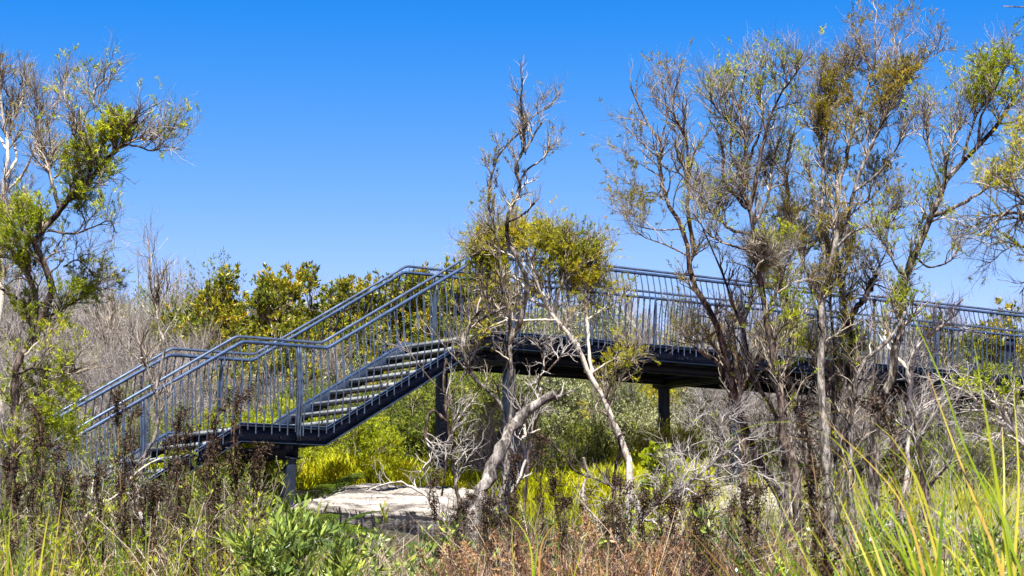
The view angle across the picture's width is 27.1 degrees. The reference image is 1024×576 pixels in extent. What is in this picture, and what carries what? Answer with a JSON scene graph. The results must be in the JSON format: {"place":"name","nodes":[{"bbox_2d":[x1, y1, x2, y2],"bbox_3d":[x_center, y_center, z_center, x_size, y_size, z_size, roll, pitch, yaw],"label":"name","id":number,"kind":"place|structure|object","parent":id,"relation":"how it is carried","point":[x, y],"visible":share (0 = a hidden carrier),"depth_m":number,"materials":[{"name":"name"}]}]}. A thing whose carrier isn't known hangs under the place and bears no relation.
{"place":"outdoors","nodes":[
{"label":"outdoors","id":0,"kind":"place"},
{"bbox_2d":[125,436,717,501],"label":"meadow grass","id":1,"kind":"structure","parent":0,"point":[326,468],"depth_m":29.61,"materials":[{"name":"green plant"}]},
{"bbox_2d":[0,0,1023,359],"label":"sky","id":2,"kind":"structure","parent":0,"point":[342,136],"materials":[{"name":"blue"}]},
{"bbox_2d":[4,451,1023,575],"bbox_3d":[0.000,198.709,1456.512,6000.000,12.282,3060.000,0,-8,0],"label":"ground","id":3,"kind":"structure","parent":0,"point":[398,535],"depth_m":26.28,"materials":[{"name":"green plant"}]},
{"bbox_2d":[0,454,25,575],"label":"sedge stalk","id":4,"kind":"object","parent":3,"relation":"on","point":[7,469],"visible":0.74,"depth_m":12.88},
{"bbox_2d":[18,428,55,574],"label":"sedge stalk","id":5,"kind":"object","parent":3,"relation":"on","point":[32,496],"visible":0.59,"depth_m":13.89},
{"bbox_2d":[23,398,52,574],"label":"sedge stalk","id":6,"kind":"object","parent":3,"relation":"on","point":[37,415],"visible":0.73,"depth_m":13.44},
{"bbox_2d":[0,46,76,522],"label":"pale paperbark","id":7,"kind":"object","parent":3,"relation":"on","point":[9,122],"visible":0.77,"depth_m":20.90,"materials":[{"name":"grey plant"}]},
{"bbox_2d":[0,470,87,575],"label":"sedge tussock","id":8,"kind":"object","parent":3,"relation":"on","point":[20,567],"visible":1,"depth_m":9.00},
{"bbox_2d":[0,234,89,368],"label":"bare brush","id":9,"kind":"object","parent":3,"relation":"on","point":[20,331],"visible":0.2,"depth_m":58.20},
{"bbox_2d":[23,309,135,475],"bbox_3d":[-8.146,2.074,39.444,2.988,3.313,3.582,0,-8,0],"label":"bare brush","id":10,"kind":"object","parent":3,"relation":"on","point":[61,399],"visible":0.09,"depth_m":38.97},
{"bbox_2d":[10,238,164,399],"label":"bare brush","id":11,"kind":"object","parent":3,"relation":"on","point":[81,314],"visible":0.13,"depth_m":50.47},
{"bbox_2d":[86,459,113,573],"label":"sedge stalk","id":12,"kind":"object","parent":3,"relation":"on","point":[97,491],"visible":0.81,"depth_m":13.09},
{"bbox_2d":[0,25,206,540],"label":"leaning tea tree","id":13,"kind":"object","parent":3,"relation":"on","point":[33,220],"visible":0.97,"depth_m":19.11,"materials":[{"name":"green plant"}]},
{"bbox_2d":[82,246,135,386],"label":"bare sapling","id":14,"kind":"object","parent":3,"relation":"on","point":[110,318],"visible":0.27,"depth_m":44.31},
{"bbox_2d":[97,383,135,572],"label":"sedge stalk","id":15,"kind":"object","parent":3,"relation":"on","point":[116,400],"visible":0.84,"depth_m":13.00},
{"bbox_2d":[55,352,196,479],"bbox_3d":[-6.345,2.191,35.116,2.469,2.458,2.422,-7,-11,43],"label":"bare brush","id":16,"kind":"object","parent":3,"relation":"on","point":[106,398],"visible":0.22,"depth_m":35.13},
{"bbox_2d":[79,376,202,464],"bbox_3d":[-5.465,2.217,31.831,2.168,2.016,1.675,-1,-8,8],"label":"hillside shrub","id":17,"kind":"object","parent":3,"relation":"on","point":[136,422],"visible":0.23,"depth_m":31.90,"materials":[{"name":"green plant"}]},
{"bbox_2d":[123,399,162,574],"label":"sedge stalk","id":18,"kind":"object","parent":3,"relation":"on","point":[131,419],"visible":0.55,"depth_m":13.90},
{"bbox_2d":[2,435,288,547],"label":"shade undergrowth","id":19,"kind":"object","parent":3,"relation":"on","point":[152,468],"visible":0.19,"depth_m":24.59,"materials":[{"name":"brown plant"}]},
{"bbox_2d":[0,485,292,575],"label":"lime undergrowth","id":20,"kind":"object","parent":3,"relation":"on","point":[94,565],"visible":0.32,"depth_m":12.22,"materials":[{"name":"green plant"}]},
{"bbox_2d":[66,286,228,435],"bbox_3d":[-6.401,1.728,37.958,3.210,3.558,3.848,-4,-9,26],"label":"bare brush","id":21,"kind":"object","parent":3,"relation":"on","point":[131,360],"visible":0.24,"depth_m":37.53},
{"bbox_2d":[136,480,169,575],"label":"sedge stalk","id":22,"kind":"object","parent":3,"relation":"on","point":[156,493],"visible":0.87,"depth_m":12.46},
{"bbox_2d":[55,255,250,341],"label":"bare brush","id":23,"kind":"object","parent":3,"relation":"on","point":[169,295],"visible":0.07,"depth_m":65.67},
{"bbox_2d":[0,447,315,575],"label":"undergrowth","id":24,"kind":"object","parent":3,"relation":"on","point":[174,509],"depth_m":14.02,"materials":[{"name":"plant"}]},
{"bbox_2d":[114,205,203,509],"bbox_3d":[-3.910,1.132,23.577,1.010,4.255,0.772,0,-8,0],"label":"snapped dead tree","id":25,"kind":"object","parent":3,"relation":"on","point":[155,298],"visible":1,"depth_m":23.68,"materials":[{"name":"grey plant"}]},
{"bbox_2d":[79,303,243,400],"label":"bare brush","id":26,"kind":"object","parent":3,"relation":"on","point":[136,344],"visible":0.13,"depth_m":41.35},
{"bbox_2d":[108,350,239,427],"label":"bare brush","id":27,"kind":"object","parent":3,"relation":"on","point":[185,396],"visible":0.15,"depth_m":36.96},
{"bbox_2d":[0,496,351,575],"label":"green grass","id":28,"kind":"structure","parent":3,"relation":"on","point":[111,572],"depth_m":12.14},
{"bbox_2d":[116,246,257,324],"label":"hillside shrub","id":29,"kind":"object","parent":3,"relation":"on","point":[178,286],"visible":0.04,"depth_m":71.68,"materials":[{"name":"green plant"}]},
{"bbox_2d":[174,415,205,575],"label":"sedge stalk","id":30,"kind":"object","parent":3,"relation":"on","point":[185,438],"visible":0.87,"depth_m":12.54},
{"bbox_2d":[128,305,269,412],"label":"bare brush","id":31,"kind":"object","parent":3,"relation":"on","point":[193,343],"visible":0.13,"depth_m":41.05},
{"bbox_2d":[0,466,398,575],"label":"green undergrowth","id":32,"kind":"object","parent":3,"relation":"on","point":[197,517],"visible":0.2,"depth_m":12.84,"materials":[{"name":"green plant"}]},
{"bbox_2d":[174,399,228,574],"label":"sedge stalk","id":33,"kind":"object","parent":3,"relation":"on","point":[215,481],"visible":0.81,"depth_m":12.90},
{"bbox_2d":[204,381,257,575],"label":"sedge stalk","id":34,"kind":"object","parent":3,"relation":"on","point":[235,471],"visible":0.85,"depth_m":12.42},
{"bbox_2d":[147,262,327,382],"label":"banksia tree","id":35,"kind":"object","parent":3,"relation":"on","point":[272,295],"visible":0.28,"depth_m":43.97,"materials":[{"name":"green plant"}]},
{"bbox_2d":[197,328,291,426],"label":"bare brush","id":36,"kind":"object","parent":3,"relation":"on","point":[239,381],"visible":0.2,"depth_m":39.62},
{"bbox_2d":[198,412,320,507],"bbox_3d":[-3.324,2.279,27.525,1.347,1.442,1.359,-4,-9,28],"label":"lime shrub","id":37,"kind":"object","parent":3,"relation":"on","point":[267,465],"visible":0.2,"depth_m":27.45,"materials":[{"name":"green plant"}]},
{"bbox_2d":[245,439,273,568],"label":"sedge stalk","id":38,"kind":"object","parent":3,"relation":"on","point":[256,463],"visible":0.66,"depth_m":13.04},
{"bbox_2d":[207,494,370,575],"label":"wattle bush","id":39,"kind":"object","parent":3,"relation":"on","point":[267,561],"visible":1,"depth_m":10.81,"materials":[{"name":"green plant"}]},
{"bbox_2d":[167,312,413,421],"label":"banksia tree","id":40,"kind":"object","parent":3,"relation":"on","point":[283,351],"visible":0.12,"depth_m":39.84,"materials":[{"name":"green plant"}]},
{"bbox_2d":[249,462,365,503],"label":"undergrowth","id":41,"kind":"object","parent":3,"relation":"on","point":[327,488],"visible":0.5,"depth_m":27.13,"materials":[{"name":"green plant"}]},
{"bbox_2d":[236,334,383,447],"bbox_3d":[-3.636,2.168,38.382,2.912,2.898,2.856,-4,-9,25],"label":"bare brush","id":42,"kind":"object","parent":3,"relation":"on","point":[332,372],"visible":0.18,"depth_m":38.23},
{"bbox_2d":[267,379,367,454],"bbox_3d":[-3.262,2.417,35.057,1.994,1.898,2.019,-3,-9,23],"label":"heath shrub","id":43,"kind":"object","parent":3,"relation":"on","point":[318,391],"visible":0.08,"depth_m":34.82,"materials":[{"name":"green plant"}]},
{"bbox_2d":[242,260,401,372],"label":"banksia tree","id":44,"kind":"object","parent":3,"relation":"on","point":[310,279],"visible":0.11,"depth_m":45.85,"materials":[{"name":"green plant"}]},
{"bbox_2d":[269,492,415,575],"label":"wattle bush","id":45,"kind":"object","parent":3,"relation":"on","point":[314,557],"visible":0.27,"depth_m":11.52,"materials":[{"name":"green plant"}]},
{"bbox_2d":[312,271,401,343],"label":"banksia tree","id":46,"kind":"object","parent":3,"relation":"on","point":[326,290],"visible":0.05,"depth_m":48.81,"materials":[{"name":"green plant"}]},
{"bbox_2d":[331,413,410,462],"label":"lime shrub","id":47,"kind":"object","parent":3,"relation":"on","point":[362,438],"visible":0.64,"depth_m":32.90,"materials":[{"name":"green plant"}]},
{"bbox_2d":[264,483,498,538],"bbox_3d":[-1.475,3.623,27.904,3.670,2.262,6.136,0,-8,0],"label":"rock shelf","id":48,"kind":"object","parent":3,"relation":"on","point":[407,505],"visible":0.34,"depth_m":25.58,"materials":[{"name":"stone"}]},
{"bbox_2d":[358,318,489,533],"bbox_3d":[-0.979,1.681,24.416,1.811,2.777,0.983,4,-9,-25],"label":"burnt stump tree","id":49,"kind":"object","parent":3,"relation":"on","point":[451,452],"visible":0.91,"depth_m":24.44,"materials":[{"name":"grey plant"}]},
{"bbox_2d":[341,255,535,383],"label":"banksia tree","id":50,"kind":"object","parent":3,"relation":"on","point":[407,296],"visible":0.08,"depth_m":46.37,"materials":[{"name":"green plant"}]},
{"bbox_2d":[0,481,895,575],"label":"tan undergrowth","id":51,"kind":"object","parent":3,"relation":"on","point":[481,574],"visible":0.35,"depth_m":12.58,"materials":[{"name":"plant"}]},
{"bbox_2d":[376,266,544,407],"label":"banksia tree","id":52,"kind":"object","parent":3,"relation":"on","point":[421,327],"visible":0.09,"depth_m":44.81,"materials":[{"name":"green plant"}]},
{"bbox_2d":[376,370,550,460],"bbox_3d":[-0.928,2.278,34.102,2.437,2.320,2.468,-6,-10,39],"label":"heath shrub","id":53,"kind":"object","parent":3,"relation":"on","point":[405,426],"visible":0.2,"depth_m":33.98,"materials":[{"name":"green plant"}]},
{"bbox_2d":[413,262,519,530],"bbox_3d":[-0.477,1.337,23.103,1.049,3.290,0.710,5,-9,-30],"label":"curved bare limb tree","id":54,"kind":"object","parent":3,"relation":"on","point":[464,354],"visible":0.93,"depth_m":23.18,"materials":[{"name":"grey plant"}]},
{"bbox_2d":[409,371,556,467],"bbox_3d":[-0.548,2.170,32.008,2.216,2.109,2.244,2,-8,-13],"label":"heath shrub","id":55,"kind":"object","parent":3,"relation":"on","point":[457,430],"visible":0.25,"depth_m":31.61,"materials":[{"name":"green plant"}]},
{"bbox_2d":[448,372,543,544],"bbox_3d":[-0.143,1.921,20.911,0.970,2.278,0.587,0,-8,0],"label":"white snag","id":56,"kind":"object","parent":3,"relation":"on","point":[522,467],"visible":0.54,"depth_m":20.97,"materials":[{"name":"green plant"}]},
{"bbox_2d":[446,55,570,543],"bbox_3d":[-0.010,0.272,22.759,1.356,5.551,1.034,-5,-9,31],"label":"twin limb tree","id":57,"kind":"object","parent":3,"relation":"on","point":[522,128],"visible":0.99,"depth_m":22.74,"materials":[{"name":"plant"}]},
{"bbox_2d":[4,254,1023,534],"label":"footbridge","id":58,"kind":"object","parent":3,"relation":"on","point":[668,368],"visible":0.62,"depth_m":29.18,"materials":[{"name":"grey metal"}]},
{"bbox_2d":[455,376,574,474],"bbox_3d":[0.025,2.136,30.938,2.033,2.253,2.437,2,-8,-17],"label":"bare brush","id":59,"kind":"object","parent":3,"relation":"on","point":[488,447],"visible":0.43,"depth_m":30.80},
{"bbox_2d":[6,502,1023,575],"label":"grey undergrowth","id":60,"kind":"object","parent":3,"relation":"on","point":[849,538],"visible":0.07,"depth_m":17.14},
{"bbox_2d":[463,380,578,555],"bbox_3d":[0.072,1.978,20.638,1.237,2.238,0.310,3,-9,-23],"label":"broken log","id":61,"kind":"object","parent":3,"relation":"on","point":[497,456],"visible":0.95,"depth_m":20.60,"materials":[{"name":"grey plant"}]},
{"bbox_2d":[294,502,771,575],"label":"green undergrowth","id":62,"kind":"object","parent":3,"relation":"on","point":[365,547],"visible":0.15,"depth_m":13.92,"materials":[{"name":"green plant"}]},
{"bbox_2d":[488,295,589,527],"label":"thin black sapling","id":63,"kind":"object","parent":3,"relation":"on","point":[537,382],"visible":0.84,"depth_m":23.11,"materials":[{"name":"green plant"}]},
{"bbox_2d":[527,429,555,550],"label":"sedge stalk","id":64,"kind":"object","parent":3,"relation":"on","point":[539,438],"visible":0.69,"depth_m":16.00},
{"bbox_2d":[435,190,659,540],"bbox_3d":[0.415,1.022,24.245,2.750,4.426,1.364,-3,-8,21],"label":"leaning pale tree","id":65,"kind":"object","parent":3,"relation":"on","point":[578,272],"visible":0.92,"depth_m":24.31,"materials":[{"name":"green plant"}]},
{"bbox_2d":[515,376,627,453],"bbox_3d":[0.795,2.106,35.090,2.087,2.281,1.690,7,-10,-41],"label":"flowering shrub","id":66,"kind":"object","parent":3,"relation":"on","point":[564,403],"visible":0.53,"depth_m":35.05,"materials":[{"name":"green plant"}]},
{"bbox_2d":[541,416,622,468],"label":"heath shrub","id":67,"kind":"object","parent":3,"relation":"on","point":[578,439],"visible":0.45,"depth_m":32.61,"materials":[{"name":"green plant"}]},
{"bbox_2d":[525,378,657,445],"bbox_3d":[1.304,2.176,36.204,2.477,2.124,2.337,4,-9,-25],"label":"hillside shrub","id":68,"kind":"object","parent":3,"relation":"on","point":[625,392],"visible":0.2,"depth_m":35.91,"materials":[{"name":"green plant"}]},
{"bbox_2d":[602,471,626,571],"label":"sedge stalk","id":69,"kind":"object","parent":3,"relation":"on","point":[617,483],"visible":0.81,"depth_m":13.30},
{"bbox_2d":[556,292,675,345],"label":"flowering shrub","id":70,"kind":"object","parent":3,"relation":"on","point":[604,320],"visible":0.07,"depth_m":56.38,"materials":[{"name":"green plant"}]},
{"bbox_2d":[360,501,878,575],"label":"red undergrowth","id":71,"kind":"object","parent":3,"relation":"on","point":[636,554],"visible":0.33,"depth_m":12.37,"materials":[{"name":"plant"}]},
{"bbox_2d":[412,486,836,575],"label":"dark undergrowth","id":72,"kind":"object","parent":3,"relation":"on","point":[684,541],"visible":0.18,"depth_m":14.69,"materials":[{"name":"plant"}]},
{"bbox_2d":[594,274,666,390],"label":"bare sapling","id":73,"kind":"object","parent":3,"relation":"on","point":[634,323],"visible":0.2,"depth_m":42.13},
{"bbox_2d":[631,486,660,575],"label":"sedge stalk","id":74,"kind":"object","parent":3,"relation":"on","point":[645,503],"visible":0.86,"depth_m":12.95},
{"bbox_2d":[607,393,702,453],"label":"flowering shrub","id":75,"kind":"object","parent":3,"relation":"on","point":[649,420],"visible":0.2,"depth_m":34.74,"materials":[{"name":"green plant"}]},
{"bbox_2d":[636,441,688,518],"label":"climbing vine","id":76,"kind":"object","parent":3,"relation":"on","point":[652,461],"visible":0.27,"depth_m":26.49,"materials":[{"name":"green plant"}]},
{"bbox_2d":[630,418,700,458],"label":"golden shrub","id":77,"kind":"object","parent":3,"relation":"on","point":[640,446],"visible":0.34,"depth_m":31.98,"materials":[{"name":"gold plant"}]},
{"bbox_2d":[580,37,792,538],"bbox_3d":[1.740,0.290,21.101,2.141,5.753,1.290,0,-8,0],"label":"slender paperbark","id":78,"kind":"object","parent":3,"relation":"on","point":[724,355],"visible":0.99,"depth_m":21.15,"materials":[{"name":"grey plant"}]},
{"bbox_2d":[567,384,806,550],"bbox_3d":[1.640,1.880,19.366,2.269,2.052,1.261,0,-8,0],"label":"fallen grey shrub","id":79,"kind":"object","parent":3,"relation":"on","point":[679,488],"visible":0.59,"depth_m":19.50,"materials":[{"name":"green plant"}]},
{"bbox_2d":[692,477,727,575],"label":"sedge stalk","id":80,"kind":"object","parent":3,"relation":"on","point":[707,486],"visible":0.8,"depth_m":11.90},
{"bbox_2d":[655,387,793,479],"bbox_3d":[3.957,2.077,35.874,3.086,2.683,2.507,2,-8,-15],"label":"bare brush","id":81,"kind":"object","parent":3,"relation":"on","point":[710,415],"visible":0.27,"depth_m":35.91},
{"bbox_2d":[431,501,1023,575],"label":"orange grass","id":82,"kind":"structure","parent":3,"relation":"on","point":[947,550],"depth_m":12.67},
{"bbox_2d":[519,411,943,575],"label":"sedge tussock","id":83,"kind":"object","parent":3,"relation":"on","point":[912,561],"visible":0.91,"depth_m":6.96,"materials":[{"name":"plant"}]},
{"bbox_2d":[683,288,785,548],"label":"brown trunk tree","id":84,"kind":"object","parent":3,"relation":"on","point":[743,447],"visible":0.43,"depth_m":22.66,"materials":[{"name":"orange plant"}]},
{"bbox_2d":[452,468,1023,552],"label":"slope grass","id":85,"kind":"structure","parent":3,"relation":"on","point":[530,502],"depth_m":26.02,"materials":[{"name":"green plant"}]},
{"bbox_2d":[669,20,829,567],"bbox_3d":[2.269,0.193,20.250,1.728,5.790,1.305,0,-8,0],"label":"dark stemmed tree","id":86,"kind":"object","parent":3,"relation":"on","point":[761,254],"visible":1,"depth_m":20.28,"materials":[{"name":"green plant"}]},
{"bbox_2d":[476,395,1023,494],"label":"olive undergrowth","id":87,"kind":"object","parent":3,"relation":"on","point":[765,458],"visible":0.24,"depth_m":31.87,"materials":[{"name":"green plant"}]},
{"bbox_2d":[735,476,765,575],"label":"sedge stalk","id":88,"kind":"object","parent":3,"relation":"on","point":[746,491],"visible":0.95,"depth_m":11.48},
{"bbox_2d":[692,209,809,558],"bbox_3d":[2.332,1.124,20.622,1.152,3.999,0.786,0,-8,0],"label":"dark sapling","id":89,"kind":"object","parent":3,"relation":"on","point":[746,353],"visible":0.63,"depth_m":20.68,"materials":[{"name":"brown plant"}]},
{"bbox_2d":[731,114,852,556],"bbox_3d":[2.827,0.689,21.713,1.268,5.079,0.892,5,-9,-32],"label":"crooked paperbark","id":90,"kind":"object","parent":3,"relation":"on","point":[800,334],"visible":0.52,"depth_m":21.76,"materials":[{"name":"plant"}]},
{"bbox_2d":[785,399,843,575],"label":"sedge stalk","id":91,"kind":"object","parent":3,"relation":"on","point":[801,423],"visible":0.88,"depth_m":9.02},
{"bbox_2d":[797,459,836,575],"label":"sedge stalk","id":92,"kind":"object","parent":3,"relation":"on","point":[810,491],"visible":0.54,"depth_m":9.49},
{"bbox_2d":[755,364,914,485],"bbox_3d":[4.795,1.910,31.624,2.700,2.348,2.194,-6,-10,37],"label":"bare brush","id":93,"kind":"object","parent":3,"relation":"on","point":[860,426],"visible":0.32,"depth_m":31.22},
{"bbox_2d":[660,278,1023,575],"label":"sedge tussock","id":94,"kind":"object","parent":3,"relation":"on","point":[1006,544],"visible":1,"depth_m":6.18,"materials":[{"name":"plant"}]},
{"bbox_2d":[778,139,907,572],"bbox_3d":[3.466,0.806,22.069,1.404,4.879,0.857,-4,-9,26],"label":"knotted grey tree","id":95,"kind":"object","parent":3,"relation":"on","point":[870,284],"visible":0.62,"depth_m":22.08,"materials":[{"name":"plant"}]},
{"bbox_2d":[803,211,886,572],"bbox_3d":[3.488,1.132,22.385,0.936,4.240,0.634,2,-8,-14],"label":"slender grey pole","id":96,"kind":"object","parent":3,"relation":"on","point":[832,396],"visible":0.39,"depth_m":22.35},
{"bbox_2d":[682,395,1023,575],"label":"sedge tussock","id":97,"kind":"object","parent":3,"relation":"on","point":[926,551],"visible":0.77,"depth_m":6.60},
{"bbox_2d":[693,501,1023,575],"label":"bright undergrowth","id":98,"kind":"object","parent":3,"relation":"on","point":[948,562],"visible":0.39,"depth_m":12.09,"materials":[{"name":"green plant"}]},
{"bbox_2d":[698,438,1023,570],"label":"undergrowth","id":99,"kind":"object","parent":3,"relation":"on","point":[894,512],"visible":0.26,"depth_m":21.96,"materials":[{"name":"plant"}]},
{"bbox_2d":[819,297,906,559],"bbox_3d":[3.138,1.485,19.197,0.910,2.940,0.545,0,-8,0],"label":"curved grey limb","id":100,"kind":"object","parent":3,"relation":"on","point":[851,414],"visible":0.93,"depth_m":19.18,"materials":[{"name":"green plant"}]},
{"bbox_2d":[758,0,969,565],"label":"tall grey tree","id":101,"kind":"object","parent":3,"relation":"on","point":[891,87],"visible":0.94,"depth_m":21.10,"materials":[{"name":"green plant"}]},
{"bbox_2d":[851,388,914,575],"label":"sedge stalk","id":102,"kind":"object","parent":3,"relation":"on","point":[884,416],"visible":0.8,"depth_m":8.52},
{"bbox_2d":[804,330,969,488],"bbox_3d":[6.154,1.947,34.002,2.799,2.786,2.745,3,-8,-21],"label":"bare brush","id":103,"kind":"object","parent":3,"relation":"on","point":[920,422],"visible":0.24,"depth_m":33.52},
{"bbox_2d":[852,286,984,553],"bbox_3d":[3.990,1.493,20.565,1.333,3.210,0.647,-7,-11,42],"label":"bleached forked snag","id":104,"kind":"object","parent":3,"relation":"on","point":[910,376],"visible":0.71,"depth_m":20.61,"materials":[{"name":"grey plant"}]},
{"bbox_2d":[887,366,970,567],"bbox_3d":[3.608,1.814,18.391,0.859,2.370,0.524,-2,-8,12],"label":"black snag","id":105,"kind":"object","parent":3,"relation":"on","point":[916,439],"visible":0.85,"depth_m":18.46,"materials":[{"name":"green plant"}]},
{"bbox_2d":[841,18,1023,559],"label":"spreading paperbark","id":106,"kind":"object","parent":3,"relation":"on","point":[987,79],"visible":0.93,"depth_m":19.75,"materials":[{"name":"plant"}]},
{"bbox_2d":[866,311,1004,466],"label":"banksia tree","id":107,"kind":"object","parent":3,"relation":"on","point":[946,338],"depth_m":41.74,"materials":[{"name":"green plant"}]},
{"bbox_2d":[911,352,1023,476],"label":"bleached fallen crown","id":108,"kind":"object","parent":3,"relation":"on","point":[1000,420],"visible":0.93,"depth_m":16.95,"materials":[{"name":"grey plant"}]},
{"bbox_2d":[920,397,1022,495],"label":"hillside shrub","id":109,"kind":"object","parent":3,"relation":"on","point":[982,463],"visible":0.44,"depth_m":33.01,"materials":[{"name":"green plant"}]},
{"bbox_2d":[925,79,1023,307],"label":"gold edge tree","id":110,"kind":"object","parent":3,"relation":"on","point":[1006,181],"visible":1,"depth_m":8.80,"materials":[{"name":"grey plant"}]},
{"bbox_2d":[935,319,1023,474],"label":"banksia tree","id":111,"kind":"object","parent":3,"relation":"on","point":[993,350],"visible":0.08,"depth_m":39.53,"materials":[{"name":"green plant"}]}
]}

